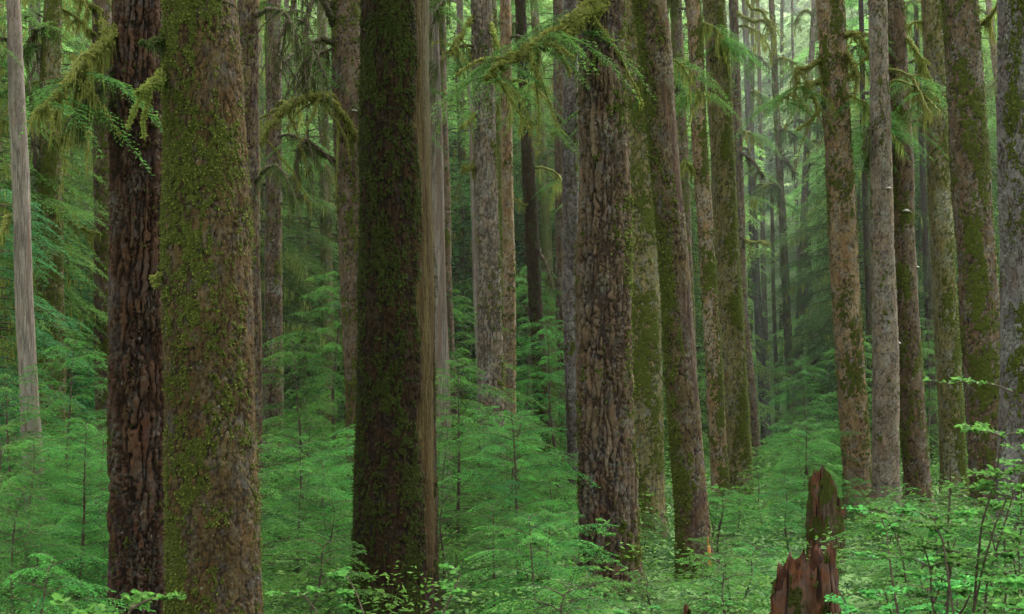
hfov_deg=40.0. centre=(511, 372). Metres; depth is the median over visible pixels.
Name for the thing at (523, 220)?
conifer tree
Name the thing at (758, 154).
hemlock tree
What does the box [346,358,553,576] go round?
hemlock sapling
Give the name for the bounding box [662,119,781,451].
hemlock tree
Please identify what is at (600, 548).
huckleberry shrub
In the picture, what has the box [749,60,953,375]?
hemlock tree
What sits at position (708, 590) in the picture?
hemlock sapling
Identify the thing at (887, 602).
huckleberry shrub
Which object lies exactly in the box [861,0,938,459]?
conifer tree
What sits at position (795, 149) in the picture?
conifer tree
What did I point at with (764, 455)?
hemlock sapling
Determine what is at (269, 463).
hemlock sapling
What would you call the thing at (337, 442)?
hemlock sapling
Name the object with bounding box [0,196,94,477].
hemlock tree
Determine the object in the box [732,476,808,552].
hemlock sapling
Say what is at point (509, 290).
conifer tree
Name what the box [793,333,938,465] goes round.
hemlock sapling
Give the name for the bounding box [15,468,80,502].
huckleberry shrub
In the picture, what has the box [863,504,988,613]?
huckleberry shrub
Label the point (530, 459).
hemlock sapling
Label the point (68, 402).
hemlock sapling
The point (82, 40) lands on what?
hemlock tree
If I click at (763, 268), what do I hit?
conifer tree
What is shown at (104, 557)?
hemlock sapling
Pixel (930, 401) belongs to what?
hemlock sapling
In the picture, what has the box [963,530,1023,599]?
hemlock sapling
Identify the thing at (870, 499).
huckleberry shrub
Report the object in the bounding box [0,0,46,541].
dead snag
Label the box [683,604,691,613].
broken stump
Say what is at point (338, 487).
hemlock sapling
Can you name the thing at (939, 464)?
hemlock sapling
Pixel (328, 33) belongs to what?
hemlock tree
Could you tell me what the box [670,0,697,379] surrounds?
conifer tree
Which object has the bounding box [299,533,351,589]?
huckleberry shrub
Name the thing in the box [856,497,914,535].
hemlock sapling
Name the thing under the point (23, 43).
hemlock tree
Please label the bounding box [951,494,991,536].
huckleberry shrub
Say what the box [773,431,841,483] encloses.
hemlock sapling
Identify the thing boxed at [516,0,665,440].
hemlock tree
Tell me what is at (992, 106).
hemlock tree
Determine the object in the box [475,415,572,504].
hemlock sapling
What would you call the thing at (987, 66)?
hemlock tree
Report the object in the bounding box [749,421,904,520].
hemlock sapling
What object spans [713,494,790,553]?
hemlock sapling
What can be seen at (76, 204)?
hemlock tree
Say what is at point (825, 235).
hemlock tree
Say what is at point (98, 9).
conifer tree
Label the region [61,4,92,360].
hemlock tree
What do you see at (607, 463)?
conifer tree
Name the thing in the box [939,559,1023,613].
hemlock sapling
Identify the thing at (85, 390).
hemlock sapling
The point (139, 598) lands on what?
huckleberry shrub
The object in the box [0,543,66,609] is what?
huckleberry shrub
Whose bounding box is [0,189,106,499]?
hemlock tree
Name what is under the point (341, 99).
conifer tree
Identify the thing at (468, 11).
hemlock tree
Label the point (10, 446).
hemlock sapling
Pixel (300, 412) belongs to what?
hemlock sapling
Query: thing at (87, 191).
hemlock tree
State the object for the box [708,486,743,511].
hemlock sapling
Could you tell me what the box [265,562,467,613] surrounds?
huckleberry shrub
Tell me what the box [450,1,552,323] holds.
hemlock tree
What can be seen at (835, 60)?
conifer tree
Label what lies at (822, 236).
conifer tree
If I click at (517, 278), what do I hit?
hemlock sapling
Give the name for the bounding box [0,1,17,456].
dead snag
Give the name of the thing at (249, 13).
conifer tree
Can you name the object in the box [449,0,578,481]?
conifer tree
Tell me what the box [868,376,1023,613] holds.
huckleberry shrub
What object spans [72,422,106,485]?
hemlock sapling
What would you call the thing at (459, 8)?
dead snag
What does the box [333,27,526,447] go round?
hemlock tree
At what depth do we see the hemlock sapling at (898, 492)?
26.03 m
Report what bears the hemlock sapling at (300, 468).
on the ground at (772, 567)
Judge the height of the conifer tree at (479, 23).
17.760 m
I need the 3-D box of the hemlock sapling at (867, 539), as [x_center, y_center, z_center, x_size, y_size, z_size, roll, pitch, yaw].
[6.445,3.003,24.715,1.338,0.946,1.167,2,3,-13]
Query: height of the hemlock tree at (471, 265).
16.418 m
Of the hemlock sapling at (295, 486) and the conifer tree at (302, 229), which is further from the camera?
the conifer tree at (302, 229)
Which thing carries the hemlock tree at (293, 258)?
on the ground at (772, 567)
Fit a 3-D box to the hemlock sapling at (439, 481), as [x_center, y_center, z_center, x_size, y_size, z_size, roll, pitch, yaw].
[-1.996,2.177,26.265,4.100,2.646,3.547,2,-3,18]
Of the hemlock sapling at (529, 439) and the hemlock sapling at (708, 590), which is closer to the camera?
the hemlock sapling at (708, 590)
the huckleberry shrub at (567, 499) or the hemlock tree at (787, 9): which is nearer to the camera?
the huckleberry shrub at (567, 499)
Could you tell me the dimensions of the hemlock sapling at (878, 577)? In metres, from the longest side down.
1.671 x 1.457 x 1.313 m
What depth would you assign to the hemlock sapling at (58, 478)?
26.41 m
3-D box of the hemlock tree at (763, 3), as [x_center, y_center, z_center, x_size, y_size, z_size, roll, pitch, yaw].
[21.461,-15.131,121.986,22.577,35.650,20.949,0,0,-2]
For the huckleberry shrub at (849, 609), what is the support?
on the ground at (772, 567)
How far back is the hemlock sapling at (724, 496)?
23.20 m
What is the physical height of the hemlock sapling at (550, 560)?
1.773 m
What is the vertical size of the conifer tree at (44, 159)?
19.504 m
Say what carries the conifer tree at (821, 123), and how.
on the ground at (772, 567)
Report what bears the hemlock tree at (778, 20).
on the ground at (772, 567)
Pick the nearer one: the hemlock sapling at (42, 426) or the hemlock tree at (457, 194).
the hemlock sapling at (42, 426)
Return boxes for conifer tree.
[0,0,95,498]
[19,0,165,613]
[29,0,111,495]
[125,0,265,613]
[237,0,319,546]
[258,0,334,484]
[259,0,454,508]
[281,1,337,466]
[284,0,296,432]
[293,1,308,429]
[335,193,345,429]
[344,0,444,613]
[429,0,578,519]
[430,0,654,601]
[438,3,456,493]
[446,0,551,483]
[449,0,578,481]
[452,0,455,123]
[461,14,552,452]
[492,0,503,352]
[496,0,566,476]
[496,0,578,464]
[516,0,744,538]
[544,0,578,508]
[630,0,716,578]
[666,0,772,517]
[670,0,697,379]
[682,0,786,464]
[702,0,756,515]
[709,0,806,451]
[736,0,920,522]
[745,0,818,454]
[747,0,754,346]
[756,1,771,431]
[765,0,825,442]
[769,178,780,444]
[779,0,783,421]
[791,0,805,427]
[802,0,914,455]
[808,0,852,426]
[808,0,937,519]
[814,20,826,430]
[816,28,821,418]
[852,0,969,506]
[860,0,947,527]
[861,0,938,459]
[939,0,1000,537]
[979,0,997,193]
[994,0,1023,573]
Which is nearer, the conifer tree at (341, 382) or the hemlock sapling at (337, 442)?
the hemlock sapling at (337, 442)
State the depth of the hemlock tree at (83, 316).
45.89 m
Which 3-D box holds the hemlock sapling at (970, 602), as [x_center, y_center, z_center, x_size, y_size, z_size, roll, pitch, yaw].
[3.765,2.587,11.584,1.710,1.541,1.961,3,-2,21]
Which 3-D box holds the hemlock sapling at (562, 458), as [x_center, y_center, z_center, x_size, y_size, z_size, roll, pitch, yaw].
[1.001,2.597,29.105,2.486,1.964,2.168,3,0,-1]
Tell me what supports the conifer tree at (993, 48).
on the ground at (772, 567)
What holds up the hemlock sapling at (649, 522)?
on the ground at (772, 567)
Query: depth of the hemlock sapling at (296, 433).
35.91 m
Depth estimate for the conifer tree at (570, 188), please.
32.85 m
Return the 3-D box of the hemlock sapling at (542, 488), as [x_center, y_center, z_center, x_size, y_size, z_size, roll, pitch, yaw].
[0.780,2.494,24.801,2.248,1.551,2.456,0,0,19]
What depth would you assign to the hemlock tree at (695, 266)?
49.10 m
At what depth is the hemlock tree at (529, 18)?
65.14 m
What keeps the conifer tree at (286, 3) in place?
on the ground at (772, 567)
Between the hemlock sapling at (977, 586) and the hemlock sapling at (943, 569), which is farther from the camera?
the hemlock sapling at (943, 569)
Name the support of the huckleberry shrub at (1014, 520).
on the ground at (772, 567)
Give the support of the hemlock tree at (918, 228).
on the ground at (772, 567)
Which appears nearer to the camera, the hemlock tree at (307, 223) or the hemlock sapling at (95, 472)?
the hemlock sapling at (95, 472)
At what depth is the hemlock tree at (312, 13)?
64.90 m
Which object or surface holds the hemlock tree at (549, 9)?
on the ground at (772, 567)
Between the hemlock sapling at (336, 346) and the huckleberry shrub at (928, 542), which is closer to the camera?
the huckleberry shrub at (928, 542)
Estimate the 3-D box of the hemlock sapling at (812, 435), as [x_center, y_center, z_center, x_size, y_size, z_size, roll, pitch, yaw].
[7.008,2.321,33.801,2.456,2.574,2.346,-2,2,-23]
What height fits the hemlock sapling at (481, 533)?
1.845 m
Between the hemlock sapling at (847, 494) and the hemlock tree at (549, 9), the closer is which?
the hemlock sapling at (847, 494)
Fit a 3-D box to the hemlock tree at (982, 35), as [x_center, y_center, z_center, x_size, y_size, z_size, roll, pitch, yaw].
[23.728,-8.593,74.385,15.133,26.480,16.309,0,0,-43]
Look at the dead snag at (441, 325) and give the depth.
29.87 m
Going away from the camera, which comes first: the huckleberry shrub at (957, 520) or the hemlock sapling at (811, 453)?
the huckleberry shrub at (957, 520)
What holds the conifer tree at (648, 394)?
on the ground at (772, 567)
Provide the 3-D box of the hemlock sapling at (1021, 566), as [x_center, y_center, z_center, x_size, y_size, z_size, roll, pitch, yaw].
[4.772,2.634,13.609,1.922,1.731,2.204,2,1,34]
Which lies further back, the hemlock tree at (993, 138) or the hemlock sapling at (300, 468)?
the hemlock tree at (993, 138)
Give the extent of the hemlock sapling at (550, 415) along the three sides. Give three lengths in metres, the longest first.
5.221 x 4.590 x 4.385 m
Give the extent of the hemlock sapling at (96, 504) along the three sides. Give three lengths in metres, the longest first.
4.002 x 3.463 x 2.583 m
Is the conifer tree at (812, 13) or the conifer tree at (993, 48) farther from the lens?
the conifer tree at (812, 13)
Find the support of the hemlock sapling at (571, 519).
on the ground at (772, 567)
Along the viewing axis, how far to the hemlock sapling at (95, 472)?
27.27 m
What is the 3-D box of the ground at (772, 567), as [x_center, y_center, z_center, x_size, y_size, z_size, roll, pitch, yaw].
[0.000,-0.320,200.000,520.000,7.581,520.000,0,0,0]
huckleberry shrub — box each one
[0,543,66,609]
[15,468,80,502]
[50,589,186,613]
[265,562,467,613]
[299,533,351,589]
[438,483,493,538]
[485,518,615,613]
[542,474,577,527]
[613,595,740,613]
[662,592,729,613]
[665,479,736,544]
[824,505,992,613]
[851,493,917,552]
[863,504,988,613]
[864,584,1002,613]
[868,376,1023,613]
[880,516,973,564]
[885,503,1023,613]
[929,443,1023,613]
[945,457,1023,612]
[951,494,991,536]
[953,506,994,543]
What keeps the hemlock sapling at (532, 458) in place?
on the ground at (772, 567)
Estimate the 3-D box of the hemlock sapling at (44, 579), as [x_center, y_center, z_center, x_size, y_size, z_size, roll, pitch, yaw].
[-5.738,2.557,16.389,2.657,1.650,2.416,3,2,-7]
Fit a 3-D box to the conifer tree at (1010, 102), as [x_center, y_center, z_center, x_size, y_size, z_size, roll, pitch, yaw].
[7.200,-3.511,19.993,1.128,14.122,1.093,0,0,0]
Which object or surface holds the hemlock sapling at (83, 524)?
on the ground at (772, 567)
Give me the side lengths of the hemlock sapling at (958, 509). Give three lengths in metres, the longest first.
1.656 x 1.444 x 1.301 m
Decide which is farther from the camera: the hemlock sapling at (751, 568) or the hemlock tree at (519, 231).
the hemlock tree at (519, 231)
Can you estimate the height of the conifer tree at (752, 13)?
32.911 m
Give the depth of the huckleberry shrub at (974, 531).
23.43 m
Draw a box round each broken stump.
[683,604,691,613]
[769,542,841,613]
[804,465,847,573]
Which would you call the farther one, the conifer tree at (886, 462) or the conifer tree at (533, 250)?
the conifer tree at (533, 250)
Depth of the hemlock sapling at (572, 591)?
11.83 m
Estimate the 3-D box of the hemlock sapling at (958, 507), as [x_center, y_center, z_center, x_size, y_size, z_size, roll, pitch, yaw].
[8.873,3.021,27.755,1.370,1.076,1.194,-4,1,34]
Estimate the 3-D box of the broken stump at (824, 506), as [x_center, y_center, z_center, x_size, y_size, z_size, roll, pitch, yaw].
[5.122,2.450,23.015,0.725,1.922,0.717,0,0,0]
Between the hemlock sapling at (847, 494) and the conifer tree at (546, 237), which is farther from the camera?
the conifer tree at (546, 237)
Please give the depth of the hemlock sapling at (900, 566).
16.04 m
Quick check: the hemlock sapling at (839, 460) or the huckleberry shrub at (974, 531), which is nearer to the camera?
the huckleberry shrub at (974, 531)
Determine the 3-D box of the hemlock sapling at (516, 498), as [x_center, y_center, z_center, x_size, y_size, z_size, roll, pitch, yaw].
[0.116,2.068,19.482,2.713,3.100,2.587,0,0,-19]
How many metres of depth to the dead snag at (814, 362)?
59.81 m
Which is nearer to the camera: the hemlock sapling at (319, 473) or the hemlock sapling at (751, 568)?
the hemlock sapling at (751, 568)
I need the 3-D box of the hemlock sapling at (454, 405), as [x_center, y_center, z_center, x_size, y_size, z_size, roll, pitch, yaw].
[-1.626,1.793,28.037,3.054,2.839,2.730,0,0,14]
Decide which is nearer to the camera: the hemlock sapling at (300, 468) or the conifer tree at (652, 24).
the hemlock sapling at (300, 468)
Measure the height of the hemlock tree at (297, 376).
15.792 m
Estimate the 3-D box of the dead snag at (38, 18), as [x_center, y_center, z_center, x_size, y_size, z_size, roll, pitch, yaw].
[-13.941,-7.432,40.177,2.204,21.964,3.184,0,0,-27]
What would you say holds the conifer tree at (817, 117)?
on the ground at (772, 567)
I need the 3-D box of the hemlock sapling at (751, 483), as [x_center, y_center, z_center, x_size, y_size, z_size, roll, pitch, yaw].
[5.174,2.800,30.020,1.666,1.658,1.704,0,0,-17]
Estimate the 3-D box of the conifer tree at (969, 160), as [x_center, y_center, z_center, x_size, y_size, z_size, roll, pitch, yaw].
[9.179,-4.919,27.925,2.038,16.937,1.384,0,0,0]
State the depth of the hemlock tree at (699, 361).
53.53 m
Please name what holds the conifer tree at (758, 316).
on the ground at (772, 567)
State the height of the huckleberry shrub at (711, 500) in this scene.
1.521 m
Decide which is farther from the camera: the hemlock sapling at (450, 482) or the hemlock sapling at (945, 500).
the hemlock sapling at (945, 500)
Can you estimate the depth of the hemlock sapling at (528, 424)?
34.29 m
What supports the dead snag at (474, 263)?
on the ground at (772, 567)
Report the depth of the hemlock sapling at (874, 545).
19.58 m
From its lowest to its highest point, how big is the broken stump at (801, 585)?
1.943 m
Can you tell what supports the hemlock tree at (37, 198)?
on the ground at (772, 567)
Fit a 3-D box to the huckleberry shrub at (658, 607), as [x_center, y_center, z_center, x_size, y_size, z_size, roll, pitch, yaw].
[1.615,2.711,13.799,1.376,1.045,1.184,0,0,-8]
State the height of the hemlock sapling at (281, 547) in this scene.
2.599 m
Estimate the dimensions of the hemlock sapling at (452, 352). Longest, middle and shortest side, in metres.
5.740 x 5.047 x 4.821 m
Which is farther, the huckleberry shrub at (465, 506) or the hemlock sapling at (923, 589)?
the huckleberry shrub at (465, 506)
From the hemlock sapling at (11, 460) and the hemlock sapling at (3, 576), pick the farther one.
the hemlock sapling at (11, 460)
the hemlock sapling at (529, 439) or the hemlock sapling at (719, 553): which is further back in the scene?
the hemlock sapling at (529, 439)
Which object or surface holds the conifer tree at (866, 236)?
on the ground at (772, 567)
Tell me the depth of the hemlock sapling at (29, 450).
21.96 m
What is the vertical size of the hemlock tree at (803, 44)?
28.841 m
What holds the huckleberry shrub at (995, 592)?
on the ground at (772, 567)
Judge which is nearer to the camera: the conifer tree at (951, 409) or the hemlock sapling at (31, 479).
the hemlock sapling at (31, 479)
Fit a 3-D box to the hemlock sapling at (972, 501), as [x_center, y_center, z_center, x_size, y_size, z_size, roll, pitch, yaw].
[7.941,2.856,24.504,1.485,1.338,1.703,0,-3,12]
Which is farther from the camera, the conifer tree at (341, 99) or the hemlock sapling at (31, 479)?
the conifer tree at (341, 99)
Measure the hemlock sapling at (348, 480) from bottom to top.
2.884 m
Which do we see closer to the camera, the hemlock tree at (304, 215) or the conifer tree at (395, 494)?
the conifer tree at (395, 494)
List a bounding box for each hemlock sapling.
[0,308,94,463]
[0,338,109,570]
[0,374,106,571]
[0,413,106,485]
[0,418,109,610]
[0,424,98,613]
[0,424,106,520]
[0,425,55,502]
[0,436,104,581]
[0,447,71,566]
[0,488,123,613]
[0,516,106,613]
[0,517,83,611]
[0,553,154,613]
[2,424,109,576]
[7,446,97,553]
[25,491,109,596]
[27,449,284,608]
[45,441,97,503]
[52,456,110,611]
[57,468,108,556]
[59,430,108,535]
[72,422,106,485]
[83,414,106,474]
[256,434,314,580]
[257,444,351,613]
[258,434,351,604]
[260,338,353,547]
[260,457,352,581]
[260,513,301,597]
[261,495,353,613]
[262,271,346,511]
[262,534,404,613]
[263,470,311,533]
[264,406,339,490]
[265,413,353,528]
[271,439,346,511]
[273,431,355,559]
[277,438,342,488]
[284,418,343,480]
[294,424,451,597]
[296,422,345,492]
[297,435,345,489]
[311,463,347,519]
[312,429,490,551]
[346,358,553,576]
[346,489,536,613]
[435,391,506,514]
[436,406,542,534]
[436,410,518,555]
[439,410,617,605]
[439,426,575,535]
[439,501,585,613]
[446,289,546,501]
[447,408,576,552]
[454,512,604,613]
[459,266,565,462]
[465,413,548,508]
[465,422,576,524]
[468,510,655,613]
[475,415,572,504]
[478,316,567,485]
[484,580,622,613]
[488,469,577,553]
[513,572,640,613]
[520,450,578,528]
[548,509,578,565]
[600,571,683,613]
[640,513,674,549]
[640,530,673,565]
[644,555,771,613]
[662,344,760,481]
[664,488,782,569]
[666,536,771,613]
[674,498,758,540]
[678,541,798,613]
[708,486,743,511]
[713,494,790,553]
[725,465,801,529]
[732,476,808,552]
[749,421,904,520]
[751,447,775,477]
[752,438,813,494]
[753,447,778,467]
[754,357,840,465]
[754,422,841,507]
[757,415,839,507]
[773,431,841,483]
[776,478,864,540]
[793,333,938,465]
[805,478,875,533]
[807,430,842,475]
[823,498,964,612]
[830,455,842,483]
[844,547,930,613]
[845,515,897,559]
[848,544,991,613]
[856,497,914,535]
[864,483,942,547]
[866,577,982,613]
[868,318,967,475]
[876,527,974,604]
[879,523,934,575]
[897,591,990,613]
[900,545,991,613]
[923,491,964,521]
[923,505,988,568]
[930,399,968,474]
[935,499,1023,613]
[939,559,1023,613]
[940,498,980,541]
[950,498,994,553]
[959,505,1023,567]
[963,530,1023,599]
[963,555,1023,613]
[982,593,1017,612]
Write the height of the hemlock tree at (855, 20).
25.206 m
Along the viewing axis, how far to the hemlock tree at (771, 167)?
102.56 m
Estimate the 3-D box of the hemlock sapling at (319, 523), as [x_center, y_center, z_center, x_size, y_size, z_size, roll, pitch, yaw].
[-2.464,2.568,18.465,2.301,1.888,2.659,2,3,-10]
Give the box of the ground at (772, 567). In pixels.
[0,387,986,613]
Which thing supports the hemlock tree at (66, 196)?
on the ground at (772, 567)
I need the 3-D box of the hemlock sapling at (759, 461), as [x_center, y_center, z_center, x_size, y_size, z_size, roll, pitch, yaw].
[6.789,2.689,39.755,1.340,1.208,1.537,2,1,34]
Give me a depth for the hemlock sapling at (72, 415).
34.97 m
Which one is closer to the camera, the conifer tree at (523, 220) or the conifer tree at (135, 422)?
the conifer tree at (135, 422)
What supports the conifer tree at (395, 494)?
on the ground at (772, 567)
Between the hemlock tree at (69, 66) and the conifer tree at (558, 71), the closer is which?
the conifer tree at (558, 71)
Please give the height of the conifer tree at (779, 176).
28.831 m
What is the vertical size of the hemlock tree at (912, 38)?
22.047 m
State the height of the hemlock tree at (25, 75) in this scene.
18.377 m
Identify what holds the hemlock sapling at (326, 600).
on the ground at (772, 567)
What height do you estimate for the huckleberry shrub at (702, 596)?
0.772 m
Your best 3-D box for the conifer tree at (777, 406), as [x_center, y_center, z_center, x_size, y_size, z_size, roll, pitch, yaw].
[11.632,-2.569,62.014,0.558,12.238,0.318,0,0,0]
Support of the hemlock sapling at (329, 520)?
on the ground at (772, 567)
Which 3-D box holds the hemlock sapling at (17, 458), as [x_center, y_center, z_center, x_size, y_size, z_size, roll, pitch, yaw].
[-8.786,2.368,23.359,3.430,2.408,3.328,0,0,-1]
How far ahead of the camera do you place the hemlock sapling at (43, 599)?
11.96 m
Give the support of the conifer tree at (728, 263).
on the ground at (772, 567)
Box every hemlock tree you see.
[0,0,93,364]
[0,0,93,415]
[0,0,108,369]
[0,1,68,377]
[0,6,90,452]
[0,51,93,392]
[0,68,93,392]
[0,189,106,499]
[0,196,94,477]
[0,220,94,456]
[2,210,94,425]
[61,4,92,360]
[85,0,341,376]
[237,0,320,425]
[259,106,345,443]
[260,0,337,421]
[260,18,341,435]
[282,89,335,350]
[283,13,338,425]
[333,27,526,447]
[336,28,555,459]
[337,0,525,417]
[445,0,553,373]
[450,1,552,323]
[451,89,552,427]
[451,91,662,373]
[455,54,665,452]
[468,1,664,403]
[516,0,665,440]
[660,26,789,372]
[660,113,802,455]
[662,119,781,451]
[663,10,782,443]
[668,0,757,404]
[668,1,773,399]
[725,0,794,359]
[726,0,811,170]
[740,25,815,405]
[742,13,810,342]
[743,8,866,401]
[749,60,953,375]
[753,0,913,430]
[753,63,860,420]
[763,83,965,449]
[765,0,926,439]
[796,57,963,446]
[808,57,1000,374]
[824,3,998,393]
[834,111,999,450]
[905,0,997,203]
[906,0,999,445]
[923,68,999,411]
[925,1,999,420]
[981,13,998,213]
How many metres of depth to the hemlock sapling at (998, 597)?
12.59 m
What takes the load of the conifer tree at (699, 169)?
on the ground at (772, 567)
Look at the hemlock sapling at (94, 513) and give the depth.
23.82 m
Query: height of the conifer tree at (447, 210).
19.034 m
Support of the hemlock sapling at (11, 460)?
on the ground at (772, 567)
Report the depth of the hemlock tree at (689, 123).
74.30 m
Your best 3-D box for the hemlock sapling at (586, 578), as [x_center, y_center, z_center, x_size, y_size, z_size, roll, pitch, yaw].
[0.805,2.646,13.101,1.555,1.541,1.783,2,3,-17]
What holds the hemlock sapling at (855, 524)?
on the ground at (772, 567)
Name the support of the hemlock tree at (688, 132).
on the ground at (772, 567)
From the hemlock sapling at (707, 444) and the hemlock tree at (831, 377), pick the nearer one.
the hemlock sapling at (707, 444)
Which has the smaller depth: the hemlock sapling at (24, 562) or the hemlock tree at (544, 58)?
the hemlock sapling at (24, 562)
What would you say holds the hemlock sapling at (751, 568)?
on the ground at (772, 567)
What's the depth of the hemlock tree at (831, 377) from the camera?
56.07 m
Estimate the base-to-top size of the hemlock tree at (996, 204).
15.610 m
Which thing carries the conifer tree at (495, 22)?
on the ground at (772, 567)
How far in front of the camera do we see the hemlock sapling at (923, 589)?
13.05 m
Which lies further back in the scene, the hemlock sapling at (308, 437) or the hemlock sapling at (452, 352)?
the hemlock sapling at (308, 437)
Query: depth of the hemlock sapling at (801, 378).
44.06 m
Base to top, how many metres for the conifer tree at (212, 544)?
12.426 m
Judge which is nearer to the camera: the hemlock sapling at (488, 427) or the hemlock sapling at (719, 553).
the hemlock sapling at (719, 553)
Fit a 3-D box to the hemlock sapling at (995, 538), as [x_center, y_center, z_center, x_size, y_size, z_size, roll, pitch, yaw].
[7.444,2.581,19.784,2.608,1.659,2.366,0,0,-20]
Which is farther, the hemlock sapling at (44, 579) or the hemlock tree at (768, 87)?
the hemlock tree at (768, 87)
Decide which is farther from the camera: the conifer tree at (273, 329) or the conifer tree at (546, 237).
the conifer tree at (546, 237)
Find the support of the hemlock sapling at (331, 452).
on the ground at (772, 567)
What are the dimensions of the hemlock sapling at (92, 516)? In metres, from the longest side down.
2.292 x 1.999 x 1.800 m
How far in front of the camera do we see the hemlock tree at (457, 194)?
49.73 m
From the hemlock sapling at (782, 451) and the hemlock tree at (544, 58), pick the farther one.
the hemlock tree at (544, 58)
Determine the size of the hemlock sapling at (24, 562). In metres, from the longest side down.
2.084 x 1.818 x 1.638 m
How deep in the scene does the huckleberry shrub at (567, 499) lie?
27.35 m
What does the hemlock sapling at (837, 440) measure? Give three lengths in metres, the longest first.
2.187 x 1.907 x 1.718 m
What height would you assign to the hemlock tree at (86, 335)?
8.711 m
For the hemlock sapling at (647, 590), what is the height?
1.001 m
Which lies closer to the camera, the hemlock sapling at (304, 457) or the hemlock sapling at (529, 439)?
the hemlock sapling at (529, 439)
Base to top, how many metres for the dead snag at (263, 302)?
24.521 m
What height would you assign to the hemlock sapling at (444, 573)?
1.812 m
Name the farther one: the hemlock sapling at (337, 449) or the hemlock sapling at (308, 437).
the hemlock sapling at (308, 437)
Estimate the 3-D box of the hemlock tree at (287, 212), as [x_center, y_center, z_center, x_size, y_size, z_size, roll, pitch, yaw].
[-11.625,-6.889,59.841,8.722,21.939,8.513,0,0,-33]
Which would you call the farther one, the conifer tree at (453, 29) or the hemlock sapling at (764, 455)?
the conifer tree at (453, 29)
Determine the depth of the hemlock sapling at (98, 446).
22.22 m
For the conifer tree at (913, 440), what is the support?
on the ground at (772, 567)
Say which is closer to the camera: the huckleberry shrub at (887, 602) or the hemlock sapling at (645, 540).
the huckleberry shrub at (887, 602)
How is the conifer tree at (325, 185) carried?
on the ground at (772, 567)
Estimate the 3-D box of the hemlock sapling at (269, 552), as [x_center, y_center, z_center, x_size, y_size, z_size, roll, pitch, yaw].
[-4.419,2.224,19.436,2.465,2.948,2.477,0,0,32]
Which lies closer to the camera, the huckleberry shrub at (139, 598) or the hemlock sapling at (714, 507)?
the huckleberry shrub at (139, 598)
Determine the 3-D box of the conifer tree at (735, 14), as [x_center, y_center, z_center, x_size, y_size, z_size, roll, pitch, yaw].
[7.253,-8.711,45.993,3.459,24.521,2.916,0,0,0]
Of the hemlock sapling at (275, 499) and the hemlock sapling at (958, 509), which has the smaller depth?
the hemlock sapling at (958, 509)
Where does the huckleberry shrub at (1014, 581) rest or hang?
on the ground at (772, 567)
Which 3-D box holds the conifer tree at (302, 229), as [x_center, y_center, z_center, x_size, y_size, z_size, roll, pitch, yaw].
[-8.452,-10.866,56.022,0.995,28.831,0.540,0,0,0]
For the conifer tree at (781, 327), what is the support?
on the ground at (772, 567)
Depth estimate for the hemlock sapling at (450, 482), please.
24.86 m
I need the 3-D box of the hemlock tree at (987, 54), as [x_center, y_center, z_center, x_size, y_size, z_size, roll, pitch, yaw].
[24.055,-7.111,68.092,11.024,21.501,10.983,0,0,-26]
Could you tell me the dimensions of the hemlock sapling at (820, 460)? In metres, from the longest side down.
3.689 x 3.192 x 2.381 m
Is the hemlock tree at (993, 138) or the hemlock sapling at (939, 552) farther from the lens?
the hemlock tree at (993, 138)
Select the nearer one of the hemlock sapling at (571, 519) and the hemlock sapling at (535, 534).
the hemlock sapling at (535, 534)
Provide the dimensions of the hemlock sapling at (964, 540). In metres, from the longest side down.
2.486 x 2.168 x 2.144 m
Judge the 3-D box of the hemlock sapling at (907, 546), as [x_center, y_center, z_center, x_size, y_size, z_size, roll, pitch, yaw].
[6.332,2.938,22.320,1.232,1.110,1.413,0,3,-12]
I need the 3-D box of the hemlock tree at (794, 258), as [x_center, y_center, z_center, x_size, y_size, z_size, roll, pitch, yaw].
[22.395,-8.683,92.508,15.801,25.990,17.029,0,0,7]
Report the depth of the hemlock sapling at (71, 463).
31.55 m
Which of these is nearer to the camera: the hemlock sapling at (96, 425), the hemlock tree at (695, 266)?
the hemlock sapling at (96, 425)
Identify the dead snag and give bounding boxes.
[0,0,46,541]
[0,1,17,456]
[0,1,40,374]
[259,19,265,457]
[429,1,453,522]
[448,0,468,456]
[467,60,477,408]
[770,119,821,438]

